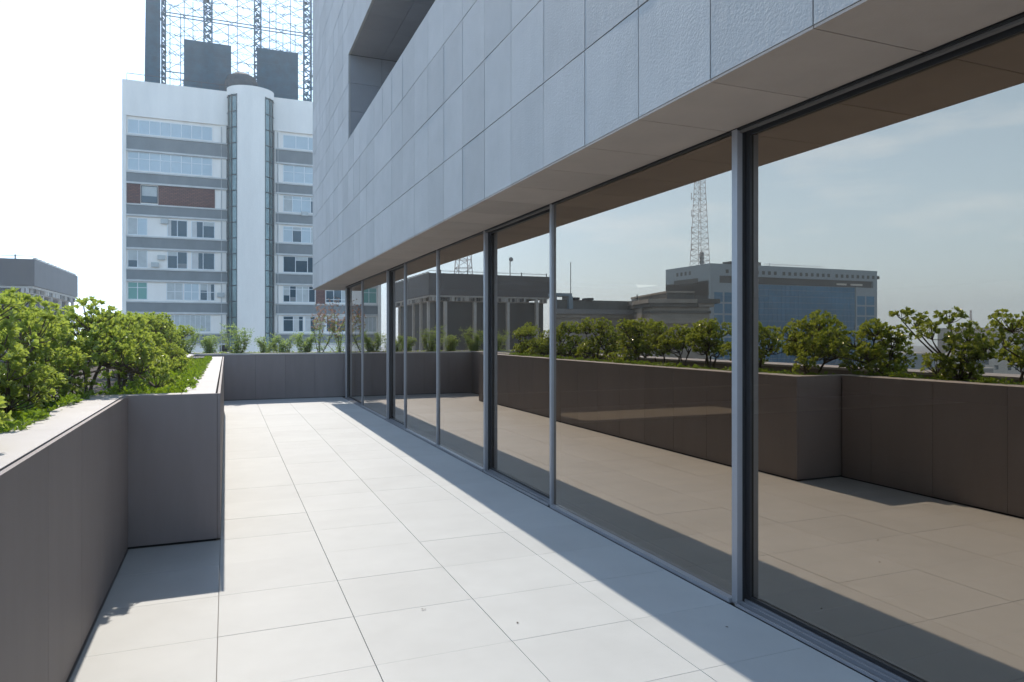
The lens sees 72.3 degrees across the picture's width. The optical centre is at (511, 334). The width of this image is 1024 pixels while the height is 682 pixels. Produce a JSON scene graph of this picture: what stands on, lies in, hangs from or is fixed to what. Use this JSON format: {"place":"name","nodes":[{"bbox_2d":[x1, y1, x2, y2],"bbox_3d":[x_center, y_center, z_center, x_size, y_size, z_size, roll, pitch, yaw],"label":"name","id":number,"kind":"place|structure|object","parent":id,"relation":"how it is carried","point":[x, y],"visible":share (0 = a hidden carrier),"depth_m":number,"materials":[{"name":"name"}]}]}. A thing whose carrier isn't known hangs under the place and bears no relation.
{"place":"outdoors","nodes":[
{"label":"outdoors","id":0,"kind":"place"},
{"bbox_2d":[0,254,77,364],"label":"pavilion building","id":1,"kind":"structure","parent":0,"point":[44,280],"depth_m":82.46,"materials":[{"name":"concrete"}]},
{"bbox_2d":[0,0,312,339],"label":"sky","id":2,"kind":"structure","parent":0,"point":[64,64],"materials":[{"name":"white"}]},
{"bbox_2d":[122,72,344,352],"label":"tower block","id":3,"kind":"structure","parent":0,"point":[217,208],"depth_m":63.26,"materials":[{"name":"white paint"}]},
{"bbox_2d":[128,217,147,234],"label":"window","id":4,"kind":"structure","parent":3,"relation":"in","point":[136,226],"depth_m":61.35,"materials":[{"name":"white"}]},
{"bbox_2d":[128,249,147,267],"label":"window","id":5,"kind":"structure","parent":3,"relation":"in","point":[136,258],"depth_m":61.40,"materials":[{"name":"white"}]},
{"bbox_2d":[128,282,147,299],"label":"window","id":6,"kind":"structure","parent":3,"relation":"in","point":[136,290],"depth_m":61.38,"materials":[{"name":"green glass"}]},
{"bbox_2d":[141,185,157,203],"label":"window","id":7,"kind":"structure","parent":3,"relation":"in","point":[149,194],"depth_m":61.71,"materials":[{"name":"grey glass"}]},
{"bbox_2d":[128,119,211,140],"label":"window","id":8,"kind":"structure","parent":3,"relation":"in","point":[135,126],"depth_m":62.32,"materials":[{"name":"blue glass"}]},
{"bbox_2d":[128,151,211,175],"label":"window","id":9,"kind":"structure","parent":3,"relation":"in","point":[140,161],"depth_m":62.32,"materials":[{"name":"blue glass"}]},
{"bbox_2d":[166,283,182,299],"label":"window","id":10,"kind":"structure","parent":3,"relation":"in","point":[174,291],"depth_m":62.47,"materials":[{"name":"white"}]},
{"bbox_2d":[167,220,187,236],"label":"window","id":11,"kind":"structure","parent":3,"relation":"in","point":[175,228],"depth_m":62.55,"materials":[{"name":"white"}]},
{"bbox_2d":[167,251,187,268],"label":"window","id":12,"kind":"structure","parent":3,"relation":"in","point":[175,259],"depth_m":62.55,"materials":[{"name":"white"}]},
{"bbox_2d":[167,315,210,331],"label":"window","id":13,"kind":"structure","parent":3,"relation":"in","point":[197,321],"depth_m":63.10,"materials":[{"name":"white"}]},
{"bbox_2d":[184,283,198,300],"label":"window","id":14,"kind":"structure","parent":3,"relation":"in","point":[191,290],"depth_m":62.98,"materials":[{"name":"white"}]},
{"bbox_2d":[191,221,214,238],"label":"window","id":15,"kind":"structure","parent":3,"relation":"in","point":[199,229],"depth_m":63.33,"materials":[{"name":"white"}]},
{"bbox_2d":[191,252,214,269],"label":"window","id":16,"kind":"structure","parent":3,"relation":"in","point":[199,260],"depth_m":63.33,"materials":[{"name":"white"}]},
{"bbox_2d":[200,283,214,300],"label":"window","id":17,"kind":"structure","parent":3,"relation":"in","point":[207,291],"depth_m":63.47,"materials":[{"name":"white"}]},
{"bbox_2d":[145,0,312,101],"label":"rooftop scaffold","id":18,"kind":"object","parent":3,"relation":"on","point":[208,62],"visible":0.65,"depth_m":66.81,"materials":[{"name":"grey metal"}]},
{"bbox_2d":[283,316,302,331],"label":"window","id":19,"kind":"structure","parent":3,"relation":"in","point":[290,323],"depth_m":66.27,"materials":[{"name":"white"}]},
{"bbox_2d":[283,135,312,150],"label":"window","id":20,"kind":"structure","parent":3,"relation":"in","point":[289,141],"depth_m":66.46,"materials":[{"name":"blue glass"}]},
{"bbox_2d":[283,164,312,183],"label":"window","id":21,"kind":"structure","parent":3,"relation":"in","point":[291,173],"depth_m":66.44,"materials":[{"name":"blue glass"}]},
{"bbox_2d":[283,195,312,213],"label":"window","id":22,"kind":"structure","parent":3,"relation":"in","point":[297,204],"depth_m":66.44,"materials":[{"name":"blue glass"}]},
{"bbox_2d":[283,226,312,242],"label":"window","id":23,"kind":"structure","parent":3,"relation":"in","point":[290,233],"depth_m":66.44,"materials":[{"name":"blue"}]},
{"bbox_2d":[283,256,312,272],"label":"window","id":24,"kind":"structure","parent":3,"relation":"in","point":[292,264],"depth_m":66.44,"materials":[{"name":"white"}]},
{"bbox_2d":[283,286,314,302],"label":"window","id":25,"kind":"structure","parent":3,"relation":"in","point":[290,293],"depth_m":66.47,"materials":[{"name":"white"}]},
{"bbox_2d":[305,316,324,331],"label":"window","id":26,"kind":"structure","parent":3,"relation":"in","point":[309,321],"depth_m":66.89,"materials":[{"name":"white"}]},
{"bbox_2d":[326,290,344,302],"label":"window","id":27,"kind":"structure","parent":3,"relation":"in","point":[340,294],"depth_m":67.76,"materials":[{"name":"white"}]},
{"bbox_2d":[326,316,344,331],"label":"window","id":28,"kind":"structure","parent":3,"relation":"in","point":[340,317],"depth_m":67.79,"materials":[{"name":"white"}]},
{"label":"city ground","id":29,"kind":"structure","parent":0,"visible":0},
{"bbox_2d":[313,0,1023,681],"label":"office building","id":30,"kind":"structure","parent":29,"relation":"on","point":[723,300],"depth_m":4.27,"materials":[{"name":"stone"}]},
{"bbox_2d":[66,428,223,681],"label":"terrace slab","id":31,"kind":"structure","parent":30,"relation":"on","point":[84,644],"depth_m":4.26,"materials":[{"name":"grey concrete"}]},
{"bbox_2d":[0,354,223,681],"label":"planter","id":32,"kind":"object","parent":31,"relation":"on","point":[93,488],"visible":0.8,"depth_m":3.94,"materials":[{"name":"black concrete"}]},
{"bbox_2d":[0,396,14,428],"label":"evergreen shrub","id":33,"kind":"object","parent":32,"relation":"on","point":[4,416],"visible":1,"depth_m":2.89,"materials":[{"name":"green plant"}]},
{"bbox_2d":[0,295,40,379],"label":"evergreen shrub","id":34,"kind":"object","parent":32,"relation":"on","point":[13,329],"visible":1,"depth_m":3.81,"materials":[{"name":"green plant"}]},
{"bbox_2d":[0,286,70,411],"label":"evergreen shrub","id":35,"kind":"object","parent":32,"relation":"on","point":[19,393],"visible":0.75,"depth_m":4.36,"materials":[{"name":"green plant"}]},
{"bbox_2d":[0,306,149,403],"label":"evergreen shrub","id":36,"kind":"object","parent":32,"relation":"on","point":[68,366],"visible":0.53,"depth_m":5.36,"materials":[{"name":"green plant"}]},
{"bbox_2d":[25,296,180,393],"bbox_3d":[-3.582,0.144,5.945,1.487,0.946,0.934,0,0,39],"label":"evergreen shrub","id":37,"kind":"object","parent":32,"relation":"on","point":[85,322],"visible":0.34,"depth_m":5.87,"materials":[{"name":"green plant"}]},
{"bbox_2d":[0,356,211,432],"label":"ground cover","id":38,"kind":"object","parent":32,"relation":"on","point":[25,417],"visible":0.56,"depth_m":5.93,"materials":[{"name":"green plant"}]},
{"bbox_2d":[74,313,165,391],"bbox_3d":[-3.859,0.191,6.898,0.825,0.852,0.662,0,0,-22],"label":"evergreen shrub","id":39,"kind":"object","parent":32,"relation":"on","point":[119,374],"visible":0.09,"depth_m":6.90,"materials":[{"name":"green plant"}]},
{"bbox_2d":[96,311,168,355],"bbox_3d":[-5.335,0.143,9.869,0.942,0.944,0.938,0,0,-22],"label":"evergreen shrub","id":40,"kind":"object","parent":32,"relation":"on","point":[155,324],"visible":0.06,"depth_m":9.88,"materials":[{"name":"green plant"}]},
{"bbox_2d":[119,320,161,383],"bbox_3d":[-4.654,0.202,8.475,0.698,0.825,0.902,0,0,1],"label":"evergreen shrub","id":41,"kind":"object","parent":32,"relation":"on","point":[158,345],"visible":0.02,"depth_m":8.62,"materials":[{"name":"green plant"}]},
{"bbox_2d":[112,311,171,388],"bbox_3d":[-4.220,0.178,7.729,0.765,0.878,0.757,0,0,33],"label":"evergreen shrub","id":42,"kind":"object","parent":32,"relation":"on","point":[157,338],"visible":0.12,"depth_m":7.76,"materials":[{"name":"green plant"}]},
{"bbox_2d":[139,312,186,371],"bbox_3d":[-5.748,0.124,11.035,1.075,0.994,1.063,0,0,34],"label":"evergreen shrub","id":43,"kind":"object","parent":32,"relation":"on","point":[178,353],"visible":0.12,"depth_m":11.19,"materials":[{"name":"green plant"}]},
{"bbox_2d":[147,354,194,374],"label":"evergreen shrub","id":44,"kind":"object","parent":32,"relation":"on","point":[177,365],"visible":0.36,"depth_m":9.83,"materials":[{"name":"green plant"}]},
{"bbox_2d":[156,324,185,356],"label":"evergreen shrub","id":45,"kind":"object","parent":32,"relation":"on","point":[174,337],"visible":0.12,"depth_m":12.54,"materials":[{"name":"green plant"}]},
{"bbox_2d":[165,324,185,348],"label":"evergreen shrub","id":46,"kind":"object","parent":32,"relation":"on","point":[174,325],"visible":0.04,"depth_m":14.73,"materials":[{"name":"green plant"}]},
{"bbox_2d":[164,325,193,359],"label":"evergreen shrub","id":47,"kind":"object","parent":32,"relation":"on","point":[189,331],"visible":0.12,"depth_m":13.91,"materials":[{"name":"green plant"}]},
{"bbox_2d":[191,351,353,402],"bbox_3d":[-5.767,2.560,19.120,8.248,4.180,1.675,0,0,-22],"label":"planter","id":48,"kind":"object","parent":31,"relation":"on","point":[258,376],"visible":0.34,"depth_m":18.16,"materials":[{"name":"black concrete"}]},
{"bbox_2d":[179,325,205,353],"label":"feathery plant","id":49,"kind":"object","parent":48,"relation":"on","point":[194,337],"visible":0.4,"depth_m":17.78,"materials":[{"name":"green plant"}]},
{"bbox_2d":[195,335,219,353],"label":"feathery plant","id":50,"kind":"object","parent":48,"relation":"on","point":[208,343],"visible":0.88,"depth_m":18.33,"materials":[{"name":"green plant"}]},
{"bbox_2d":[219,323,252,352],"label":"feathery plant","id":51,"kind":"object","parent":48,"relation":"on","point":[239,342],"visible":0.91,"depth_m":18.33,"materials":[{"name":"green plant"}]},
{"bbox_2d":[187,351,343,354],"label":"foliage","id":52,"kind":"object","parent":48,"relation":"on","point":[221,352],"visible":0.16,"depth_m":18.64,"materials":[{"name":"green plant"}]},
{"bbox_2d":[254,335,278,352],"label":"feathery plant","id":53,"kind":"object","parent":48,"relation":"on","point":[262,345],"visible":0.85,"depth_m":18.78,"materials":[{"name":"green plant"}]},
{"bbox_2d":[270,332,295,354],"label":"feathery plant","id":54,"kind":"object","parent":48,"relation":"on","point":[283,348],"visible":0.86,"depth_m":18.89,"materials":[{"name":"green plant"}]},
{"bbox_2d":[291,330,316,352],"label":"feathery plant","id":55,"kind":"object","parent":48,"relation":"on","point":[306,349],"visible":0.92,"depth_m":19.07,"materials":[{"name":"green plant"}]},
{"bbox_2d":[311,297,339,352],"bbox_3d":[-5.132,-0.224,19.313,0.832,1.657,0.652,0,0,-38],"label":"pink tipped bush","id":56,"kind":"object","parent":48,"relation":"on","point":[319,321],"visible":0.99,"depth_m":19.24,"materials":[{"name":"green plant"}]},
{"bbox_2d":[313,300,344,351],"bbox_3d":[-4.846,-0.178,19.419,1.303,1.568,0.696,0,0,-22],"label":"pink tipped bush","id":57,"kind":"object","parent":48,"relation":"on","point":[334,331],"visible":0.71,"depth_m":19.40,"materials":[{"name":"green plant"}]},
{"bbox_2d":[69,397,873,681],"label":"terrace floor","id":58,"kind":"structure","parent":31,"relation":"on","point":[359,544],"depth_m":4.51,"materials":[{"name":"tile"}]},
{"bbox_2d":[348,283,360,402],"bbox_3d":[-3.825,0.179,17.252,0.033,2.870,2.310,0,0,-22],"label":"window","id":59,"kind":"structure","parent":30,"relation":"in","point":[354,292],"depth_m":17.50,"materials":[{"name":"grey"}]},
{"bbox_2d":[391,266,403,424],"bbox_3d":[-2.078,0.179,12.964,0.033,2.870,1.390,0,0,-22],"label":"sliding door","id":60,"kind":"structure","parent":30,"relation":"in","point":[397,275],"depth_m":13.11,"materials":[{"name":"grey"}]},
{"bbox_2d":[490,209,549,498],"bbox_3d":[0.095,0.179,7.633,0.033,2.870,1.824,0,0,-22],"label":"sliding door","id":61,"kind":"structure","parent":30,"relation":"in","point":[519,250],"depth_m":7.61,"materials":[{"name":"grey"}]},
{"bbox_2d":[746,24,1023,681],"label":"sliding door","id":62,"kind":"structure","parent":30,"relation":"in","point":[885,216],"depth_m":3.35,"materials":[{"name":"grey"}]}
]}

